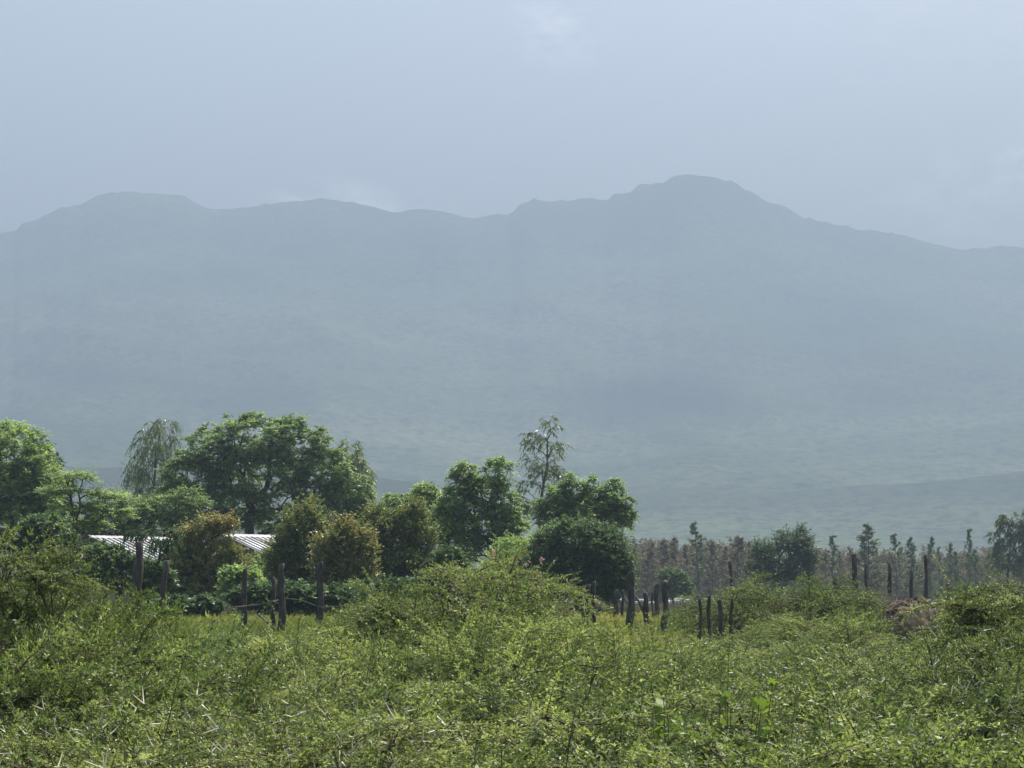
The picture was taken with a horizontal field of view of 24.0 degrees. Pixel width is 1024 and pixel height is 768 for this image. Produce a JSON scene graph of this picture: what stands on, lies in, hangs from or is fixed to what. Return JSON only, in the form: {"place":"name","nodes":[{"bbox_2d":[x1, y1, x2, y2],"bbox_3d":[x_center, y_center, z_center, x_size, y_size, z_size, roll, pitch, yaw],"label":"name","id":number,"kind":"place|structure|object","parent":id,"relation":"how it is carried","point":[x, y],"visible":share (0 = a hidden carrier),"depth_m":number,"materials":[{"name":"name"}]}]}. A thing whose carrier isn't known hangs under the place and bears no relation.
{"place":"outdoors","nodes":[
{"label":"outdoors","id":0,"kind":"place"},
{"bbox_2d":[0,174,1023,573],"bbox_3d":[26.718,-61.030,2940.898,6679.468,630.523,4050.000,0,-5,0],"label":"mountains","id":1,"kind":"structure","parent":0,"point":[718,360],"depth_m":2734.12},
{"bbox_2d":[0,0,1023,249],"label":"sky","id":2,"kind":"structure","parent":0,"point":[899,117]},
{"bbox_2d":[111,600,963,653],"bbox_3d":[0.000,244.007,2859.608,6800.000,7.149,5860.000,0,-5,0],"label":"ground","id":3,"kind":"structure","parent":0,"point":[570,601],"depth_m":53.11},
{"bbox_2d":[0,417,70,580],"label":"shade tree","id":4,"kind":"object","parent":3,"relation":"on","point":[22,479],"visible":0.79,"depth_m":99.46,"materials":[{"name":"green plant"}]},
{"bbox_2d":[0,511,86,598],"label":"flowering shrub","id":5,"kind":"object","parent":3,"relation":"on","point":[34,521],"visible":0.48,"depth_m":73.35,"materials":[{"name":"green plant"}]},
{"bbox_2d":[22,438,78,520],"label":"shade tree","id":6,"kind":"object","parent":3,"relation":"on","point":[71,485],"visible":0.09,"depth_m":118.06,"materials":[{"name":"green plant"}]},
{"bbox_2d":[0,514,125,666],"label":"thorn bush","id":7,"kind":"object","parent":3,"relation":"on","point":[43,576],"visible":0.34,"depth_m":18.32,"materials":[{"name":"plant"}]},
{"bbox_2d":[34,462,140,542],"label":"acacia tree","id":8,"kind":"object","parent":3,"relation":"on","point":[97,510],"visible":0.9,"depth_m":91.67,"materials":[{"name":"green plant"}]},
{"bbox_2d":[0,589,188,746],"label":"thorn bush","id":9,"kind":"object","parent":3,"relation":"on","point":[41,657],"visible":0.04,"depth_m":17.51,"materials":[{"name":"plant"}]},
{"bbox_2d":[57,538,180,609],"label":"flowering shrub","id":10,"kind":"object","parent":3,"relation":"on","point":[123,566],"visible":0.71,"depth_m":71.50,"materials":[{"name":"green plant"}]},
{"bbox_2d":[54,535,202,606],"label":"iron roofed shed","id":11,"kind":"structure","parent":3,"relation":"on","point":[116,539],"depth_m":97.02,"materials":[{"name":"grey metal"}]},
{"bbox_2d":[131,541,143,619],"bbox_3d":[-7.807,4.380,49.814,0.344,2.256,0.260,0,-5,0],"label":"fence post","id":12,"kind":"object","parent":3,"relation":"on","point":[137,576],"visible":0.46,"depth_m":49.78,"materials":[{"name":"wood"}]},
{"bbox_2d":[68,484,212,539],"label":"acacia tree","id":13,"kind":"object","parent":3,"relation":"on","point":[149,507],"visible":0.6,"depth_m":107.60,"materials":[{"name":"green plant"}]},
{"bbox_2d":[0,516,282,704],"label":"thorn bush","id":14,"kind":"object","parent":3,"relation":"on","point":[130,616],"visible":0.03,"depth_m":19.64,"materials":[{"name":"plant"}]},
{"bbox_2d":[118,419,188,527],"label":"eucalyptus tree","id":15,"kind":"object","parent":3,"relation":"on","point":[142,475],"visible":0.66,"depth_m":127.78,"materials":[{"name":"green plant"}]},
{"bbox_2d":[122,527,185,593],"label":"young tree","id":16,"kind":"object","parent":3,"relation":"on","point":[159,544],"visible":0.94,"depth_m":71.69,"materials":[{"name":"green plant"}]},
{"bbox_2d":[160,560,169,628],"bbox_3d":[-7.761,4.857,53.779,0.184,1.840,0.172,-2,-5,24],"label":"fence post","id":17,"kind":"object","parent":3,"relation":"on","point":[163,585],"visible":0.52,"depth_m":53.75,"materials":[{"name":"wood"}]},
{"bbox_2d":[0,525,331,764],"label":"thorn bush","id":18,"kind":"object","parent":3,"relation":"on","point":[14,694],"visible":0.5,"depth_m":16.54,"materials":[{"name":"plant"}]},
{"bbox_2d":[143,591,228,619],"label":"thicket shrub","id":19,"kind":"object","parent":3,"relation":"on","point":[199,604],"visible":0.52,"depth_m":65.32,"materials":[{"name":"green plant"}]},
{"bbox_2d":[6,603,367,764],"bbox_3d":[-3.052,2.983,17.616,5.165,2.744,5.426,3,-6,-33],"label":"thorn bush","id":20,"kind":"object","parent":3,"relation":"on","point":[285,691],"visible":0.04,"depth_m":17.91,"materials":[{"name":"plant"}]},
{"bbox_2d":[0,642,384,767],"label":"thorn bush","id":21,"kind":"object","parent":3,"relation":"on","point":[34,758],"visible":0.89,"depth_m":13.48,"materials":[{"name":"plant"}]},
{"bbox_2d":[154,507,254,609],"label":"rusty tree","id":22,"kind":"object","parent":3,"relation":"on","point":[195,565],"visible":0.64,"depth_m":79.52,"materials":[{"name":"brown plant"}]},
{"bbox_2d":[213,562,267,602],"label":"leafy shrub","id":23,"kind":"object","parent":3,"relation":"on","point":[231,576],"visible":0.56,"depth_m":75.48,"materials":[{"name":"green plant"}]},
{"bbox_2d":[184,609,302,659],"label":"soft shrub","id":24,"kind":"object","parent":3,"relation":"on","point":[228,639],"visible":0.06,"depth_m":33.38,"materials":[{"name":"green plant"}]},
{"bbox_2d":[241,568,247,628],"bbox_3d":[-6.018,4.910,53.780,0.230,1.589,0.169,0,-5,0],"label":"fence post","id":25,"kind":"object","parent":3,"relation":"on","point":[244,596],"visible":0.75,"depth_m":53.74,"materials":[{"name":"wood"}]},
{"bbox_2d":[210,534,297,607],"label":"iron roofed shed","id":26,"kind":"structure","parent":3,"relation":"on","point":[251,542],"depth_m":94.01,"materials":[{"name":"grey metal"}]},
{"bbox_2d":[248,546,276,579],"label":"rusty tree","id":27,"kind":"object","parent":3,"relation":"on","point":[257,562],"visible":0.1,"depth_m":85.77,"materials":[{"name":"green plant"}]},
{"bbox_2d":[151,409,377,534],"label":"shade tree","id":28,"kind":"object","parent":3,"relation":"on","point":[334,491],"visible":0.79,"depth_m":115.29,"materials":[{"name":"green plant"}]},
{"bbox_2d":[270,577,275,624],"bbox_3d":[-5.229,4.907,52.782,0.141,1.365,0.171,-5,-7,43],"label":"fence post","id":29,"kind":"object","parent":3,"relation":"on","point":[273,598],"visible":0.69,"depth_m":52.73,"materials":[{"name":"wood"}]},
{"bbox_2d":[0,625,559,767],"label":"thorn bush","id":30,"kind":"object","parent":3,"relation":"on","point":[307,754],"visible":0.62,"depth_m":14.54,"materials":[{"name":"plant"}]},
{"bbox_2d":[277,563,285,632],"bbox_3d":[-4.968,4.701,51.792,0.203,1.692,0.212,-3,-6,34],"label":"fence post","id":31,"kind":"object","parent":3,"relation":"on","point":[281,596],"visible":0.84,"depth_m":51.75,"materials":[{"name":"wood"}]},
{"bbox_2d":[254,491,336,612],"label":"rusty tree","id":32,"kind":"object","parent":3,"relation":"on","point":[299,527],"visible":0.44,"depth_m":81.46,"materials":[{"name":"green plant"}]},
{"bbox_2d":[221,577,371,616],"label":"thicket shrub","id":33,"kind":"object","parent":3,"relation":"on","point":[302,590],"visible":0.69,"depth_m":69.25,"materials":[{"name":"green plant"}]},
{"bbox_2d":[315,561,323,625],"bbox_3d":[-4.311,4.794,53.780,0.209,1.670,0.204,-3,-6,28],"label":"fence post","id":34,"kind":"object","parent":3,"relation":"on","point":[320,591],"visible":0.76,"depth_m":53.76,"materials":[{"name":"wood"}]},
{"bbox_2d":[0,640,665,767],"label":"thorn bush","id":35,"kind":"object","parent":3,"relation":"on","point":[155,729],"visible":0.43,"depth_m":14.09,"materials":[{"name":"plant"}]},
{"bbox_2d":[301,510,384,612],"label":"rusty tree","id":36,"kind":"object","parent":3,"relation":"on","point":[343,551],"visible":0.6,"depth_m":78.49,"materials":[{"name":"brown plant"}]},
{"bbox_2d":[329,438,376,504],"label":"eucalyptus tree","id":37,"kind":"object","parent":3,"relation":"on","point":[354,457],"visible":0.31,"depth_m":134.83,"materials":[{"name":"green plant"}]},
{"bbox_2d":[208,584,511,677],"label":"thorn bush","id":38,"kind":"object","parent":3,"relation":"on","point":[346,629],"visible":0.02,"depth_m":24.28,"materials":[{"name":"plant"}]},
{"bbox_2d":[289,567,445,653],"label":"thorn bush","id":39,"kind":"object","parent":3,"relation":"on","point":[355,583],"visible":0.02,"depth_m":30.85,"materials":[{"name":"plant"}]},
{"bbox_2d":[204,582,586,714],"bbox_3d":[-1.063,3.153,20.765,4.682,2.888,4.654,3,-6,-35],"label":"thorn bush","id":40,"kind":"object","parent":3,"relation":"on","point":[263,646],"visible":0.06,"depth_m":20.64,"materials":[{"name":"plant"}]},
{"bbox_2d":[355,491,447,581],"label":"rusty tree","id":41,"kind":"object","parent":3,"relation":"on","point":[408,531],"visible":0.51,"depth_m":82.42,"materials":[{"name":"green plant"}]},
{"bbox_2d":[1,567,805,601],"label":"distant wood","id":42,"kind":"object","parent":3,"relation":"on","point":[785,582],"depth_m":361.54,"materials":[{"name":"green plant"}]},
{"bbox_2d":[219,624,597,761],"bbox_3d":[-1.772,3.163,18.515,5.425,2.601,5.458,1,-5,-6],"label":"thorn bush","id":43,"kind":"object","parent":3,"relation":"on","point":[337,670],"visible":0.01,"depth_m":19.17,"materials":[{"name":"plant"}]},
{"bbox_2d":[378,479,440,528],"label":"shade tree","id":44,"kind":"object","parent":3,"relation":"on","point":[429,491],"visible":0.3,"depth_m":104.54,"materials":[{"name":"green plant"}]},
{"bbox_2d":[349,544,474,609],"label":"thicket shrub","id":45,"kind":"object","parent":3,"relation":"on","point":[451,552],"visible":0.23,"depth_m":71.54,"materials":[{"name":"green plant"}]},
{"bbox_2d":[231,624,650,759],"bbox_3d":[-0.660,3.148,18.677,5.534,2.584,5.707,3,-6,-31],"label":"thorn bush","id":46,"kind":"object","parent":3,"relation":"on","point":[362,695],"visible":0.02,"depth_m":18.06,"materials":[{"name":"plant"}]},
{"bbox_2d":[287,518,620,667],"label":"thorn bush","id":47,"kind":"object","parent":3,"relation":"on","point":[371,612],"visible":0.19,"depth_m":24.58,"materials":[{"name":"plant"}]},
{"bbox_2d":[423,454,532,564],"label":"shade tree","id":48,"kind":"object","parent":3,"relation":"on","point":[490,514],"visible":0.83,"depth_m":95.61,"materials":[{"name":"green plant"}]},
{"bbox_2d":[279,560,715,709],"bbox_3d":[-0.418,3.135,22.531,5.228,3.051,5.391,1,-5,-11],"label":"thorn bush","id":49,"kind":"object","parent":3,"relation":"on","point":[342,653],"visible":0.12,"depth_m":21.98,"materials":[{"name":"plant"}]},
{"bbox_2d":[190,638,822,767],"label":"thorn bush","id":50,"kind":"object","parent":3,"relation":"on","point":[534,735],"visible":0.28,"depth_m":15.30,"materials":[{"name":"plant"}]},
{"bbox_2d":[432,550,589,642],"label":"flowering shrub","id":51,"kind":"object","parent":3,"relation":"on","point":[516,567],"visible":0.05,"depth_m":39.69,"materials":[{"name":"green plant"}]},
{"bbox_2d":[475,527,550,591],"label":"thicket shrub","id":52,"kind":"object","parent":3,"relation":"on","point":[501,546],"visible":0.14,"depth_m":87.40,"materials":[{"name":"green plant"}]},
{"bbox_2d":[287,580,751,711],"bbox_3d":[0.202,3.128,21.093,5.168,2.839,5.329,2,-5,-20],"label":"thorn bush","id":53,"kind":"object","parent":3,"relation":"on","point":[478,651],"visible":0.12,"depth_m":20.71,"materials":[{"name":"plant"}]},
{"bbox_2d":[511,414,572,528],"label":"eucalyptus tree","id":54,"kind":"object","parent":3,"relation":"on","point":[537,468],"visible":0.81,"depth_m":108.03,"materials":[{"name":"green plant"}]},
{"bbox_2d":[313,583,788,696],"bbox_3d":[0.404,3.304,24.195,6.132,2.603,6.324,-1,-5,15],"label":"thorn bush","id":55,"kind":"object","parent":3,"relation":"on","point":[415,642],"visible":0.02,"depth_m":23.61,"materials":[{"name":"plant"}]},
{"bbox_2d":[104,601,1003,614],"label":"grass","id":56,"kind":"structure","parent":3,"relation":"on","point":[638,608],"depth_m":88.43,"materials":[{"name":"plant"}]},
{"bbox_2d":[263,617,882,767],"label":"thorn bush","id":57,"kind":"object","parent":3,"relation":"on","point":[613,717],"visible":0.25,"depth_m":17.30,"materials":[{"name":"plant"}]},
{"bbox_2d":[519,512,644,610],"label":"thicket shrub","id":58,"kind":"object","parent":3,"relation":"on","point":[604,568],"visible":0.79,"depth_m":83.20,"materials":[{"name":"green plant"}]},
{"bbox_2d":[526,470,639,574],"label":"shade tree","id":59,"kind":"object","parent":3,"relation":"on","point":[610,504],"visible":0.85,"depth_m":101.59,"materials":[{"name":"green plant"}]},
{"bbox_2d":[626,571,634,628],"bbox_3d":[2.638,4.931,53.772,0.213,1.521,0.200,-2,-5,24],"label":"fence post","id":60,"kind":"object","parent":3,"relation":"on","point":[631,593],"visible":0.8,"depth_m":53.75,"materials":[{"name":"wood"}]},
{"bbox_2d":[630,538,646,602],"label":"sapling","id":61,"kind":"object","parent":3,"relation":"on","point":[637,571],"visible":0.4,"depth_m":221.53,"materials":[{"name":"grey plant"}]},
{"bbox_2d":[634,545,661,601],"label":"sapling","id":62,"kind":"object","parent":3,"relation":"on","point":[646,574],"visible":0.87,"depth_m":217.27,"materials":[{"name":"green plant"}]},
{"bbox_2d":[653,537,673,603],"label":"sapling","id":63,"kind":"object","parent":3,"relation":"on","point":[664,550],"visible":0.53,"depth_m":219.21,"materials":[{"name":"green plant"}]},
{"bbox_2d":[660,580,668,632],"bbox_3d":[3.340,4.977,52.759,0.178,1.374,0.188,-3,-6,31],"label":"fence post","id":64,"kind":"object","parent":3,"relation":"on","point":[664,588],"visible":0.69,"depth_m":52.75,"materials":[{"name":"wood"}]},
{"bbox_2d":[645,698,695,766],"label":"broad leaved plant","id":65,"kind":"object","parent":3,"relation":"on","point":[658,709],"visible":0.6,"depth_m":15.41,"materials":[{"name":"green plant"}]},
{"bbox_2d":[655,566,696,603],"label":"thicket shrub","id":66,"kind":"object","parent":3,"relation":"on","point":[675,577],"visible":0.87,"depth_m":163.98,"materials":[{"name":"green plant"}]},
{"bbox_2d":[667,536,684,603],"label":"sapling","id":67,"kind":"object","parent":3,"relation":"on","point":[674,547],"visible":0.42,"depth_m":223.18,"materials":[{"name":"green plant"}]},
{"bbox_2d":[676,544,701,602],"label":"sapling","id":68,"kind":"object","parent":3,"relation":"on","point":[685,550],"visible":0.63,"depth_m":215.44,"materials":[{"name":"green plant"}]},
{"bbox_2d":[610,535,769,603],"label":"plantation","id":69,"kind":"object","parent":3,"relation":"on","point":[659,557],"visible":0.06,"depth_m":236.13,"materials":[{"name":"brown plant"}]},
{"bbox_2d":[684,522,708,602],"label":"sapling","id":70,"kind":"object","parent":3,"relation":"on","point":[692,527],"visible":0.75,"depth_m":221.54,"materials":[{"name":"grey plant"}]},
{"bbox_2d":[526,613,874,707],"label":"thorn bush","id":71,"kind":"object","parent":3,"relation":"on","point":[738,680],"visible":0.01,"depth_m":23.33,"materials":[{"name":"plant"}]},
{"bbox_2d":[643,678,775,766],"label":"broad leaved plant","id":72,"kind":"object","parent":3,"relation":"on","point":[762,702],"visible":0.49,"depth_m":16.07,"materials":[{"name":"green plant"}]},
{"bbox_2d":[694,540,728,599],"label":"sapling","id":73,"kind":"object","parent":3,"relation":"on","point":[711,549],"visible":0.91,"depth_m":218.09,"materials":[{"name":"green plant"}]},
{"bbox_2d":[404,637,1023,767],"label":"thorn bush","id":74,"kind":"object","parent":3,"relation":"on","point":[833,753],"visible":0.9,"depth_m":14.09,"materials":[{"name":"plant"}]},
{"bbox_2d":[622,624,833,679],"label":"thorn bush","id":75,"kind":"object","parent":3,"relation":"on","point":[748,652],"visible":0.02,"depth_m":31.97,"materials":[{"name":"plant"}]},
{"bbox_2d":[720,536,749,593],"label":"sapling","id":76,"kind":"object","parent":3,"relation":"on","point":[734,555],"visible":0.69,"depth_m":222.18,"materials":[{"name":"green plant"}]},
{"bbox_2d":[523,627,1017,764],"bbox_3d":[1.886,3.145,19.105,5.783,2.455,5.964,-1,-5,17],"label":"thorn bush","id":77,"kind":"object","parent":3,"relation":"on","point":[822,699],"visible":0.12,"depth_m":18.31,"materials":[{"name":"plant"}]},
{"bbox_2d":[643,567,902,647],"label":"bush","id":78,"kind":"object","parent":3,"relation":"on","point":[755,603],"visible":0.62,"depth_m":44.15,"materials":[{"name":"green plant"}]},
{"bbox_2d":[668,619,882,670],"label":"thorn bush","id":79,"kind":"object","parent":3,"relation":"on","point":[758,643],"visible":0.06,"depth_m":33.74,"materials":[{"name":"plant"}]},
{"bbox_2d":[740,521,825,598],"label":"acacia tree","id":80,"kind":"object","parent":3,"relation":"on","point":[802,555],"visible":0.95,"depth_m":149.34,"materials":[{"name":"green plant"}]},
{"bbox_2d":[549,630,1023,765],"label":"thorn bush","id":81,"kind":"object","parent":3,"relation":"on","point":[684,695],"visible":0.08,"depth_m":17.60,"materials":[{"name":"plant"}]},
{"bbox_2d":[704,600,910,653],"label":"thorn bush","id":82,"kind":"object","parent":3,"relation":"on","point":[849,629],"visible":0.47,"depth_m":39.21,"materials":[{"name":"plant"}]},
{"bbox_2d":[716,622,921,676],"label":"thorn bush","id":83,"kind":"object","parent":3,"relation":"on","point":[804,649],"visible":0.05,"depth_m":32.34,"materials":[{"name":"plant"}]},
{"bbox_2d":[695,616,951,702],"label":"thorn bush","id":84,"kind":"object","parent":3,"relation":"on","point":[849,673],"visible":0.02,"depth_m":23.17,"materials":[{"name":"plant"}]},
{"bbox_2d":[624,679,1023,767],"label":"leafy shrub","id":85,"kind":"object","parent":3,"relation":"on","point":[759,747],"visible":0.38,"depth_m":13.81,"materials":[{"name":"green plant"}]},
{"bbox_2d":[822,535,841,586],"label":"sapling","id":86,"kind":"object","parent":3,"relation":"on","point":[833,563],"visible":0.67,"depth_m":223.07,"materials":[{"name":"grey plant"}]},
{"bbox_2d":[808,600,899,649],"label":"soft shrub","id":87,"kind":"object","parent":3,"relation":"on","point":[853,615],"visible":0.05,"depth_m":42.60,"materials":[{"name":"green plant"}]},
{"bbox_2d":[840,523,893,594],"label":"sapling","id":88,"kind":"object","parent":3,"relation":"on","point":[863,545],"visible":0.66,"depth_m":221.52,"materials":[{"name":"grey plant"}]},
{"bbox_2d":[712,674,1023,767],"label":"thorn bush","id":89,"kind":"object","parent":3,"relation":"on","point":[1018,761],"visible":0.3,"depth_m":14.05,"materials":[{"name":"plant"}]},
{"bbox_2d":[714,621,1023,760],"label":"thorn bush","id":90,"kind":"object","parent":3,"relation":"on","point":[906,685],"visible":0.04,"depth_m":19.22,"materials":[{"name":"plant"}]},
{"bbox_2d":[822,575,917,622],"bbox_3d":[6.868,4.589,46.750,2.620,1.878,2.661,1,-5,-14],"label":"dead brush","id":91,"kind":"object","parent":3,"relation":"on","point":[876,594],"visible":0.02,"depth_m":46.90,"materials":[{"name":"plant"}]},
{"bbox_2d":[884,533,913,600],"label":"sapling","id":92,"kind":"object","parent":3,"relation":"on","point":[898,553],"visible":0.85,"depth_m":220.29,"materials":[{"name":"green plant"}]},
{"bbox_2d":[804,544,1023,602],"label":"plantation","id":93,"kind":"object","parent":3,"relation":"on","point":[962,558],"visible":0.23,"depth_m":248.26,"materials":[{"name":"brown plant"}]},
{"bbox_2d":[899,535,928,598],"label":"sapling","id":94,"kind":"object","parent":3,"relation":"on","point":[911,553],"visible":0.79,"depth_m":222.41,"materials":[{"name":"green plant"}]},
{"bbox_2d":[875,597,953,648],"bbox_3d":[7.280,4.556,43.765,2.810,1.378,2.149,0,-5,0],"label":"termite mound","id":95,"kind":"object","parent":3,"relation":"on","point":[913,620],"visible":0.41,"depth_m":43.33,"materials":[{"name":"soil"}]},
{"bbox_2d":[824,572,1023,765],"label":"thorn bush","id":96,"kind":"object","parent":3,"relation":"on","point":[1010,695],"visible":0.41,"depth_m":18.15,"materials":[{"name":"plant"}]},
{"bbox_2d":[829,590,1020,674],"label":"thorn bush","id":97,"kind":"object","parent":3,"relation":"on","point":[899,660],"visible":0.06,"depth_m":30.19,"materials":[{"name":"plant"}]},
{"bbox_2d":[920,536,938,602],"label":"sapling","id":98,"kind":"object","parent":3,"relation":"on","point":[931,577],"visible":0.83,"depth_m":228.33,"materials":[{"name":"green plant"}]},
{"bbox_2d":[934,547,944,602],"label":"sapling","id":99,"kind":"object","parent":3,"relation":"on","point":[940,571],"visible":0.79,"depth_m":235.33,"materials":[{"name":"green plant"}]},
{"bbox_2d":[944,541,955,601],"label":"sapling","id":100,"kind":"object","parent":3,"relation":"on","point":[950,566],"visible":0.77,"depth_m":237.46,"materials":[{"name":"green plant"}]},
{"bbox_2d":[888,617,1023,726],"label":"thorn bush","id":101,"kind":"object","parent":3,"relation":"on","point":[1017,624],"visible":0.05,"depth_m":19.58,"materials":[{"name":"plant"}]},
{"bbox_2d":[891,554,1023,710],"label":"thorn bush","id":102,"kind":"object","parent":3,"relation":"on","point":[992,613],"visible":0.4,"depth_m":21.99,"materials":[{"name":"plant"}]},
{"bbox_2d":[956,527,976,591],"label":"sapling","id":103,"kind":"object","parent":3,"relation":"on","point":[967,554],"visible":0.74,"depth_m":235.57,"materials":[{"name":"green plant"}]},
{"bbox_2d":[970,549,985,597],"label":"sapling","id":104,"kind":"object","parent":3,"relation":"on","point":[975,566],"visible":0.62,"depth_m":239.17,"materials":[{"name":"green plant"}]},
{"bbox_2d":[981,509,1023,602],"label":"shade tree","id":105,"kind":"object","parent":3,"relation":"on","point":[998,549],"visible":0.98,"depth_m":189.48,"materials":[{"name":"green plant"}]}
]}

